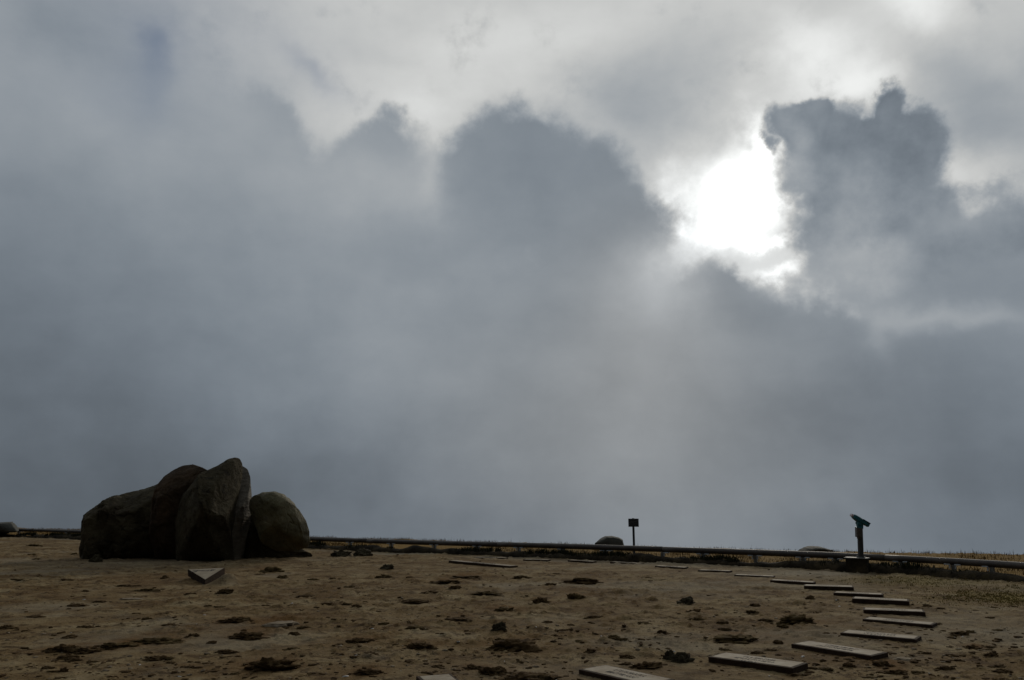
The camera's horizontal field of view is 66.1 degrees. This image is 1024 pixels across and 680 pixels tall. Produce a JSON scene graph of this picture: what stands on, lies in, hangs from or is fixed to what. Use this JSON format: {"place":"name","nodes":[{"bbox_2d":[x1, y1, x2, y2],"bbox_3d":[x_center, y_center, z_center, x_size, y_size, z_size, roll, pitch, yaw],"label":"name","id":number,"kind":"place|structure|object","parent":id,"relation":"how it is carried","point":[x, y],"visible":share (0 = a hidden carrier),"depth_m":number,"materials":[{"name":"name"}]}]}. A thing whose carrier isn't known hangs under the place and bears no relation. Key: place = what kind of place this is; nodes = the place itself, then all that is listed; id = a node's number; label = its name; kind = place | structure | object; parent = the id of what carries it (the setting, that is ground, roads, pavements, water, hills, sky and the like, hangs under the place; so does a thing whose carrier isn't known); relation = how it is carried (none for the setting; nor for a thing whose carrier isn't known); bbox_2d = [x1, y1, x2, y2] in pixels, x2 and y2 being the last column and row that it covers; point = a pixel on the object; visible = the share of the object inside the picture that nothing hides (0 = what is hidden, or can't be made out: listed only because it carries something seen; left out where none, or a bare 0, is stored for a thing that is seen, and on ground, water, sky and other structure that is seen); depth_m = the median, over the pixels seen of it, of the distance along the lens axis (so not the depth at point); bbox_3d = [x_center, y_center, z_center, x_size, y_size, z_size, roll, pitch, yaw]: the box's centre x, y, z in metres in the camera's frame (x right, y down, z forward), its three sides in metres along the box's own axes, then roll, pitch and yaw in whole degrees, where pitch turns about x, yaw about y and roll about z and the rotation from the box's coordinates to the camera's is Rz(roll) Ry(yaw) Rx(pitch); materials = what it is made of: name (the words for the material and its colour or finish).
{"place":"outdoors","nodes":[
{"label":"outdoors","id":0,"kind":"place"},
{"bbox_2d":[0,527,1023,679],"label":"ground","id":1,"kind":"structure","parent":0,"point":[251,594],"depth_m":11.50,"materials":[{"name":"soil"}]},
{"bbox_2d":[0,625,17,629],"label":"clod","id":2,"kind":"object","parent":1,"relation":"on","point":[3,627],"visible":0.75,"depth_m":10.29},
{"bbox_2d":[0,522,18,533],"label":"boulder","id":3,"kind":"object","parent":1,"relation":"on","point":[7,527],"visible":1,"depth_m":38.12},
{"bbox_2d":[26,615,46,617],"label":"clod","id":4,"kind":"object","parent":1,"relation":"on","point":[35,616],"visible":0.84,"depth_m":11.29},
{"bbox_2d":[40,644,81,652],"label":"earth clod","id":5,"kind":"object","parent":1,"relation":"on","point":[64,648],"visible":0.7,"depth_m":8.68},
{"bbox_2d":[56,654,79,659],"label":"clod","id":6,"kind":"object","parent":1,"relation":"on","point":[62,657],"visible":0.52,"depth_m":8.31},
{"bbox_2d":[62,634,77,638],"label":"clod","id":7,"kind":"object","parent":1,"relation":"on","point":[70,636],"visible":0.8,"depth_m":9.59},
{"bbox_2d":[64,657,83,661],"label":"clod","id":8,"kind":"object","parent":1,"relation":"on","point":[73,659],"visible":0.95,"depth_m":8.22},
{"bbox_2d":[67,603,89,606],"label":"clod","id":9,"kind":"object","parent":1,"relation":"on","point":[76,605],"visible":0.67,"depth_m":12.61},
{"bbox_2d":[76,625,95,627],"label":"clod","id":10,"kind":"object","parent":1,"relation":"on","point":[88,626],"visible":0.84,"depth_m":10.37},
{"bbox_2d":[73,645,103,653],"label":"earth clod","id":11,"kind":"object","parent":1,"relation":"on","point":[88,649],"visible":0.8,"depth_m":8.68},
{"bbox_2d":[88,554,102,561],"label":"stone","id":12,"kind":"object","parent":1,"relation":"on","point":[96,558],"visible":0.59,"depth_m":22.34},
{"bbox_2d":[94,642,139,649],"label":"earth clod","id":13,"kind":"object","parent":1,"relation":"on","point":[110,646],"visible":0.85,"depth_m":8.94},
{"bbox_2d":[79,484,156,558],"bbox_3d":[-11.534,5.696,24.569,3.353,2.679,2.242,0,-12,0],"label":"boulder","id":14,"kind":"object","parent":1,"relation":"on","point":[115,526],"visible":0.48,"depth_m":23.55,"materials":[{"name":"stone"}]},
{"bbox_2d":[117,584,141,586],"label":"clod","id":15,"kind":"object","parent":1,"relation":"on","point":[125,585],"visible":0.81,"depth_m":15.54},
{"bbox_2d":[131,588,159,591],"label":"clod","id":16,"kind":"object","parent":1,"relation":"on","point":[147,590],"visible":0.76,"depth_m":14.73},
{"bbox_2d":[143,655,167,661],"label":"clod","id":17,"kind":"object","parent":1,"relation":"on","point":[155,658],"visible":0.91,"depth_m":8.25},
{"bbox_2d":[130,636,184,643],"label":"earth clod","id":18,"kind":"object","parent":1,"relation":"on","point":[166,640],"visible":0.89,"depth_m":9.28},
{"bbox_2d":[161,623,180,625],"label":"clod","id":19,"kind":"object","parent":1,"relation":"on","point":[172,624],"visible":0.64,"depth_m":10.38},
{"bbox_2d":[149,464,205,558],"bbox_3d":[-9.566,5.236,23.681,2.408,2.992,1.482,0,-12,0],"label":"boulder","id":20,"kind":"object","parent":1,"relation":"on","point":[171,487],"visible":0.39,"depth_m":23.13,"materials":[{"name":"stone"}]},
{"bbox_2d":[185,633,199,637],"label":"clod","id":21,"kind":"object","parent":1,"relation":"on","point":[193,634],"visible":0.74,"depth_m":9.61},
{"bbox_2d":[188,568,224,583],"bbox_3d":[-6.517,4.933,16.380,0.771,0.308,0.867,0,-12,0],"label":"triangular marker","id":22,"kind":"object","parent":1,"relation":"on","point":[205,576],"visible":0.99,"depth_m":16.46,"materials":[{"name":"stone"}]},
{"bbox_2d":[175,457,242,561],"bbox_3d":[-8.895,4.939,22.654,1.717,3.192,2.027,0,-12,0],"label":"boulder","id":23,"kind":"object","parent":1,"relation":"on","point":[204,521],"visible":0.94,"depth_m":22.30,"materials":[{"name":"stone"}]},
{"bbox_2d":[216,588,234,593],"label":"clod","id":24,"kind":"object","parent":1,"relation":"on","point":[225,591],"visible":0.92,"depth_m":14.31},
{"bbox_2d":[215,649,238,653],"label":"clod","id":25,"kind":"object","parent":1,"relation":"on","point":[227,651],"visible":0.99,"depth_m":8.58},
{"bbox_2d":[215,617,253,622],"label":"earth clod","id":26,"kind":"object","parent":1,"relation":"on","point":[236,620],"visible":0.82,"depth_m":10.75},
{"bbox_2d":[232,467,251,559],"bbox_3d":[-8.342,5.239,23.621,0.986,2.940,1.362,0,-12,0],"label":"boulder","id":27,"kind":"object","parent":1,"relation":"on","point":[241,525],"visible":0.48,"depth_m":23.29,"materials":[{"name":"stone"}]},
{"bbox_2d":[228,631,269,640],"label":"earth clod","id":28,"kind":"object","parent":1,"relation":"on","point":[246,636],"visible":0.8,"depth_m":9.58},
{"bbox_2d":[240,657,300,673],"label":"earth clod","id":29,"kind":"object","parent":1,"relation":"on","point":[269,663],"visible":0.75,"depth_m":7.72,"materials":[{"name":"soil"}]},
{"bbox_2d":[259,566,284,572],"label":"earth clod","id":30,"kind":"object","parent":1,"relation":"on","point":[271,569],"visible":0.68,"depth_m":18.86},
{"bbox_2d":[243,516,312,558],"bbox_3d":[-7.222,5.963,24.008,2.248,1.772,0.613,1,-12,-6],"label":"boulder","id":31,"kind":"object","parent":1,"relation":"on","point":[255,546],"visible":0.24,"depth_m":23.65,"materials":[{"name":"stone"}]},
{"bbox_2d":[249,491,309,550],"bbox_3d":[-6.909,5.341,23.207,1.750,1.726,1.350,0,-12,0],"label":"boulder","id":32,"kind":"object","parent":1,"relation":"on","point":[280,522],"visible":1,"depth_m":22.87,"materials":[{"name":"stone"}]},
{"bbox_2d":[261,621,299,627],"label":"flat stone","id":33,"kind":"object","parent":1,"relation":"on","point":[276,624],"visible":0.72,"depth_m":10.49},
{"bbox_2d":[288,631,301,635],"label":"clod","id":34,"kind":"object","parent":1,"relation":"on","point":[294,633],"visible":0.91,"depth_m":9.72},
{"bbox_2d":[295,595,316,597],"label":"clod","id":35,"kind":"object","parent":1,"relation":"on","point":[303,596],"visible":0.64,"depth_m":13.80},
{"bbox_2d":[330,549,351,556],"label":"stone","id":36,"kind":"object","parent":1,"relation":"on","point":[341,553],"visible":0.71,"depth_m":24.42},
{"bbox_2d":[347,638,364,642],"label":"clod","id":37,"kind":"object","parent":1,"relation":"on","point":[354,640],"visible":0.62,"depth_m":9.17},
{"bbox_2d":[345,638,374,642],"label":"earth clod","id":38,"kind":"object","parent":1,"relation":"on","point":[367,640],"visible":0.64,"depth_m":9.25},
{"bbox_2d":[353,548,372,555],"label":"stone","id":39,"kind":"object","parent":1,"relation":"on","point":[363,552],"visible":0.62,"depth_m":24.65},
{"bbox_2d":[348,668,383,675],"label":"earth clod","id":40,"kind":"object","parent":1,"relation":"on","point":[368,671],"visible":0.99,"depth_m":7.54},
{"bbox_2d":[374,574,392,577],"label":"clod","id":41,"kind":"object","parent":1,"relation":"on","point":[384,576],"visible":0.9,"depth_m":17.34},
{"bbox_2d":[380,564,393,569],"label":"stone","id":42,"kind":"object","parent":1,"relation":"on","point":[387,566],"visible":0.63,"depth_m":19.59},
{"bbox_2d":[401,598,429,603],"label":"clod","id":43,"kind":"object","parent":1,"relation":"on","point":[413,601],"visible":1,"depth_m":12.84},
{"bbox_2d":[405,625,426,629],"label":"clod","id":44,"kind":"object","parent":1,"relation":"on","point":[415,627],"visible":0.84,"depth_m":10.20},
{"bbox_2d":[402,642,437,649],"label":"earth clod","id":45,"kind":"object","parent":1,"relation":"on","point":[420,645],"visible":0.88,"depth_m":8.82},
{"bbox_2d":[418,590,439,593],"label":"clod","id":46,"kind":"object","parent":1,"relation":"on","point":[434,591],"visible":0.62,"depth_m":14.10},
{"bbox_2d":[416,674,457,679],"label":"engraved stone","id":47,"kind":"object","parent":1,"relation":"on","point":[441,677],"visible":1,"depth_m":7.19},
{"bbox_2d":[429,579,460,583],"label":"earth clod","id":48,"kind":"object","parent":1,"relation":"on","point":[446,581],"visible":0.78,"depth_m":16.01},
{"bbox_2d":[448,585,461,588],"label":"clod","id":49,"kind":"object","parent":1,"relation":"on","point":[456,587],"visible":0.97,"depth_m":14.79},
{"bbox_2d":[445,617,471,621],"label":"clod","id":50,"kind":"object","parent":1,"relation":"on","point":[458,619],"visible":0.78,"depth_m":10.87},
{"bbox_2d":[451,575,481,579],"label":"earth clod","id":51,"kind":"object","parent":1,"relation":"on","point":[471,577],"visible":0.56,"depth_m":17.22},
{"bbox_2d":[461,663,483,670],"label":"earth clod","id":52,"kind":"object","parent":1,"relation":"on","point":[471,666],"visible":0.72,"depth_m":7.83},
{"bbox_2d":[449,560,517,567],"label":"engraved stone","id":53,"kind":"object","parent":1,"relation":"on","point":[481,564],"visible":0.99,"depth_m":20.83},
{"bbox_2d":[470,591,501,595],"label":"clod","id":54,"kind":"object","parent":1,"relation":"on","point":[487,593],"visible":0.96,"depth_m":13.85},
{"bbox_2d":[474,557,507,558],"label":"engraved stone","id":55,"kind":"object","parent":1,"relation":"on","point":[493,557],"visible":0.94,"depth_m":23.49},
{"bbox_2d":[0,531,983,573],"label":"dark scrub","id":56,"kind":"object","parent":1,"relation":"on","point":[621,553],"visible":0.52,"depth_m":22.81,"materials":[{"name":"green plant"}]},
{"bbox_2d":[477,666,508,676],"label":"earth clod","id":57,"kind":"object","parent":1,"relation":"on","point":[494,671],"visible":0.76,"depth_m":7.58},
{"bbox_2d":[491,621,506,630],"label":"stone","id":58,"kind":"object","parent":1,"relation":"on","point":[501,625],"visible":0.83,"depth_m":10.14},
{"bbox_2d":[494,606,516,611],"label":"earth clod","id":59,"kind":"object","parent":1,"relation":"on","point":[506,608],"visible":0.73,"depth_m":11.92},
{"bbox_2d":[0,534,1023,581],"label":"kerb","id":60,"kind":"structure","parent":1,"relation":"on","point":[840,566],"depth_m":21.30,"materials":[{"name":"concrete"}]},
{"bbox_2d":[484,638,541,651],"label":"earth clod","id":61,"kind":"object","parent":1,"relation":"on","point":[518,645],"visible":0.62,"depth_m":8.86,"materials":[{"name":"soil"}]},
{"bbox_2d":[10,528,1023,575],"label":"dry grass","id":62,"kind":"structure","parent":1,"relation":"on","point":[675,554],"depth_m":25.87,"materials":[{"name":"plant"}]},
{"bbox_2d":[17,528,1023,571],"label":"barrier rail","id":63,"kind":"object","parent":1,"relation":"on","point":[990,565],"visible":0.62,"depth_m":21.63,"materials":[{"name":"grey metal"}]},
{"bbox_2d":[512,575,532,578],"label":"clod","id":64,"kind":"object","parent":1,"relation":"on","point":[519,577],"visible":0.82,"depth_m":17.34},
{"bbox_2d":[496,671,562,679],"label":"earth clod","id":65,"kind":"object","parent":1,"relation":"on","point":[522,675],"visible":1,"depth_m":7.31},
{"bbox_2d":[523,559,550,561],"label":"engraved stone","id":66,"kind":"object","parent":1,"relation":"on","point":[546,560],"visible":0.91,"depth_m":22.65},
{"bbox_2d":[532,597,550,603],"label":"earth clod","id":67,"kind":"object","parent":1,"relation":"on","point":[539,600],"visible":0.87,"depth_m":12.79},
{"bbox_2d":[70,590,1023,676],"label":"bright pebbles","id":68,"kind":"object","parent":1,"relation":"on","point":[459,641],"visible":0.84,"depth_m":9.22,"materials":[{"name":"stone"}]},
{"bbox_2d":[566,593,585,598],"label":"earth clod","id":69,"kind":"object","parent":1,"relation":"on","point":[574,596],"visible":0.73,"depth_m":13.41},
{"bbox_2d":[561,578,603,583],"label":"earth clod","id":70,"kind":"object","parent":1,"relation":"on","point":[582,581],"visible":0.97,"depth_m":15.97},
{"bbox_2d":[568,560,596,562],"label":"engraved stone","id":71,"kind":"object","parent":1,"relation":"on","point":[583,561],"visible":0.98,"depth_m":22.16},
{"bbox_2d":[584,648,595,652],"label":"clod","id":72,"kind":"object","parent":1,"relation":"on","point":[588,650],"visible":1,"depth_m":8.67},
{"bbox_2d":[595,536,623,544],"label":"boulder","id":73,"kind":"object","parent":1,"relation":"on","point":[609,540],"visible":0.44,"depth_m":28.18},
{"bbox_2d":[579,665,674,679],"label":"engraved stone","id":74,"kind":"object","parent":1,"relation":"on","point":[605,672],"visible":1,"depth_m":7.36,"materials":[{"name":"stone"}]},
{"bbox_2d":[610,561,643,563],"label":"engraved stone","id":75,"kind":"object","parent":1,"relation":"on","point":[613,562],"visible":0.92,"depth_m":21.52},
{"bbox_2d":[619,654,635,658],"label":"clod","id":76,"kind":"object","parent":1,"relation":"on","point":[625,656],"visible":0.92,"depth_m":8.45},
{"bbox_2d":[628,518,638,552],"bbox_3d":[3.696,6.062,23.871,0.316,1.286,0.101,0,-12,0],"label":"post sign","id":77,"kind":"object","parent":1,"relation":"on","point":[633,523],"visible":0.91,"depth_m":23.92,"materials":[{"name":"metal"}]},
{"bbox_2d":[629,661,662,668],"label":"earth clod","id":78,"kind":"object","parent":1,"relation":"on","point":[649,665],"visible":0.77,"depth_m":7.86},
{"bbox_2d":[662,649,673,659],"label":"stone","id":79,"kind":"object","parent":1,"relation":"on","point":[668,654],"visible":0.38,"depth_m":8.34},
{"bbox_2d":[655,565,687,568],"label":"engraved stone","id":80,"kind":"object","parent":1,"relation":"on","point":[673,567],"visible":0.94,"depth_m":20.13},
{"bbox_2d":[671,652,694,662],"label":"stone","id":81,"kind":"object","parent":1,"relation":"on","point":[680,657],"visible":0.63,"depth_m":8.16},
{"bbox_2d":[676,596,695,604],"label":"stone","id":82,"kind":"object","parent":1,"relation":"on","point":[688,600],"visible":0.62,"depth_m":12.74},
{"bbox_2d":[698,569,731,572],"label":"engraved stone","id":83,"kind":"object","parent":1,"relation":"on","point":[705,570],"visible":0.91,"depth_m":18.92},
{"bbox_2d":[709,633,758,643],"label":"earth clod","id":84,"kind":"object","parent":1,"relation":"on","point":[739,638],"visible":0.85,"depth_m":9.37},
{"bbox_2d":[734,574,774,577],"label":"engraved stone","id":85,"kind":"object","parent":1,"relation":"on","point":[765,576],"visible":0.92,"depth_m":17.63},
{"bbox_2d":[708,652,807,673],"bbox_3d":[2.496,3.328,8.014,0.911,0.148,0.369,-12,-16,42],"label":"engraved stone","id":86,"kind":"object","parent":1,"relation":"on","point":[765,663],"visible":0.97,"depth_m":7.91,"materials":[{"name":"stone"}]},
{"bbox_2d":[750,651,765,653],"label":"clod","id":87,"kind":"object","parent":1,"relation":"on","point":[756,652],"visible":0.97,"depth_m":8.67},
{"bbox_2d":[772,640,783,643],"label":"clod","id":88,"kind":"object","parent":1,"relation":"on","point":[777,642],"visible":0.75,"depth_m":9.18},
{"bbox_2d":[776,624,788,627],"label":"clod","id":89,"kind":"object","parent":1,"relation":"on","point":[782,626],"visible":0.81,"depth_m":10.26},
{"bbox_2d":[770,579,815,584],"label":"engraved stone","id":90,"kind":"object","parent":1,"relation":"on","point":[791,581],"visible":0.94,"depth_m":16.10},
{"bbox_2d":[776,614,816,624],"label":"earth clod","id":91,"kind":"object","parent":1,"relation":"on","point":[790,619],"visible":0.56,"depth_m":10.63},
{"bbox_2d":[798,546,832,551],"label":"boulder","id":92,"kind":"object","parent":1,"relation":"on","point":[811,548],"visible":0.35,"depth_m":26.58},
{"bbox_2d":[818,667,832,671],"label":"clod","id":93,"kind":"object","parent":1,"relation":"on","point":[827,669],"visible":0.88,"depth_m":7.76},
{"bbox_2d":[804,584,853,590],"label":"engraved stone","id":94,"kind":"object","parent":1,"relation":"on","point":[831,587],"visible":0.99,"depth_m":14.98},
{"bbox_2d":[791,641,887,659],"bbox_3d":[3.599,3.465,8.673,0.354,0.148,0.940,9,-15,-37],"label":"engraved stone","id":95,"kind":"object","parent":1,"relation":"on","point":[837,650],"visible":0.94,"depth_m":8.57,"materials":[{"name":"stone"}]},
{"bbox_2d":[842,662,856,667],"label":"clod","id":96,"kind":"object","parent":1,"relation":"on","point":[848,664],"visible":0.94,"depth_m":7.89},
{"bbox_2d":[844,557,869,573],"bbox_3d":[8.282,5.445,18.859,0.540,0.458,0.300,-9,-15,36],"label":"pedestal","id":97,"kind":"object","parent":1,"relation":"on","point":[857,564],"visible":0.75,"depth_m":18.76,"materials":[{"name":"concrete"}]},
{"bbox_2d":[850,514,870,557],"bbox_3d":[8.415,4.722,19.006,0.455,1.015,0.225,3,-12,1],"label":"coin telescope","id":98,"kind":"object","parent":97,"relation":"on","point":[860,522],"visible":1,"depth_m":18.95,"materials":[{"name":"grey paint"}]},
{"bbox_2d":[833,591,883,597],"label":"engraved stone","id":99,"kind":"object","parent":1,"relation":"on","point":[858,594],"visible":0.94,"depth_m":13.84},
{"bbox_2d":[840,630,921,642],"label":"engraved stone","id":100,"kind":"object","parent":1,"relation":"on","point":[889,636],"visible":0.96,"depth_m":9.48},
{"bbox_2d":[852,597,909,605],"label":"engraved stone","id":101,"kind":"object","parent":1,"relation":"on","point":[880,601],"visible":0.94,"depth_m":12.82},
{"bbox_2d":[872,660,894,666],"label":"earth clod","id":102,"kind":"object","parent":1,"relation":"on","point":[880,663],"visible":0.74,"depth_m":7.94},
{"bbox_2d":[863,607,925,616],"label":"engraved stone","id":103,"kind":"object","parent":1,"relation":"on","point":[915,612],"visible":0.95,"depth_m":11.62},
{"bbox_2d":[883,669,906,674],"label":"earth clod","id":104,"kind":"object","parent":1,"relation":"on","point":[898,671],"visible":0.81,"depth_m":7.59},
{"bbox_2d":[863,617,936,627],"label":"engraved stone","id":105,"kind":"object","parent":1,"relation":"on","point":[923,624],"visible":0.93,"depth_m":10.61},
{"bbox_2d":[893,657,911,660],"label":"flat stone","id":106,"kind":"object","parent":1,"relation":"on","point":[902,658],"visible":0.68,"depth_m":8.25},
{"bbox_2d":[822,574,1023,609],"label":"turf patch","id":107,"kind":"object","parent":1,"relation":"on","point":[983,595],"visible":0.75,"depth_m":14.41,"materials":[{"name":"plant"}]},
{"bbox_2d":[933,666,955,669],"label":"clod","id":108,"kind":"object","parent":1,"relation":"on","point":[946,668],"visible":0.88,"depth_m":7.76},
{"bbox_2d":[949,631,969,635],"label":"earth clod","id":109,"kind":"object","parent":1,"relation":"on","point":[963,633],"visible":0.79,"depth_m":9.81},
{"bbox_2d":[965,644,982,649],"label":"earth clod","id":110,"kind":"object","parent":1,"relation":"on","point":[972,646],"visible":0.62,"depth_m":8.87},
{"bbox_2d":[983,652,997,656],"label":"clod","id":111,"kind":"object","parent":1,"relation":"on","point":[989,654],"visible":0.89,"depth_m":8.42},
{"bbox_2d":[991,668,1012,673],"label":"clod","id":112,"kind":"object","parent":1,"relation":"on","point":[1000,670],"visible":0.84,"depth_m":7.60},
{"bbox_2d":[0,0,1023,554],"label":"sky","id":113,"kind":"structure","parent":0,"point":[738,274],"materials":[{"name":"grey"}]},
{"bbox_2d":[76,529,1023,561],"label":"tall grass","id":114,"kind":"structure","parent":0,"point":[913,553],"depth_m":24.45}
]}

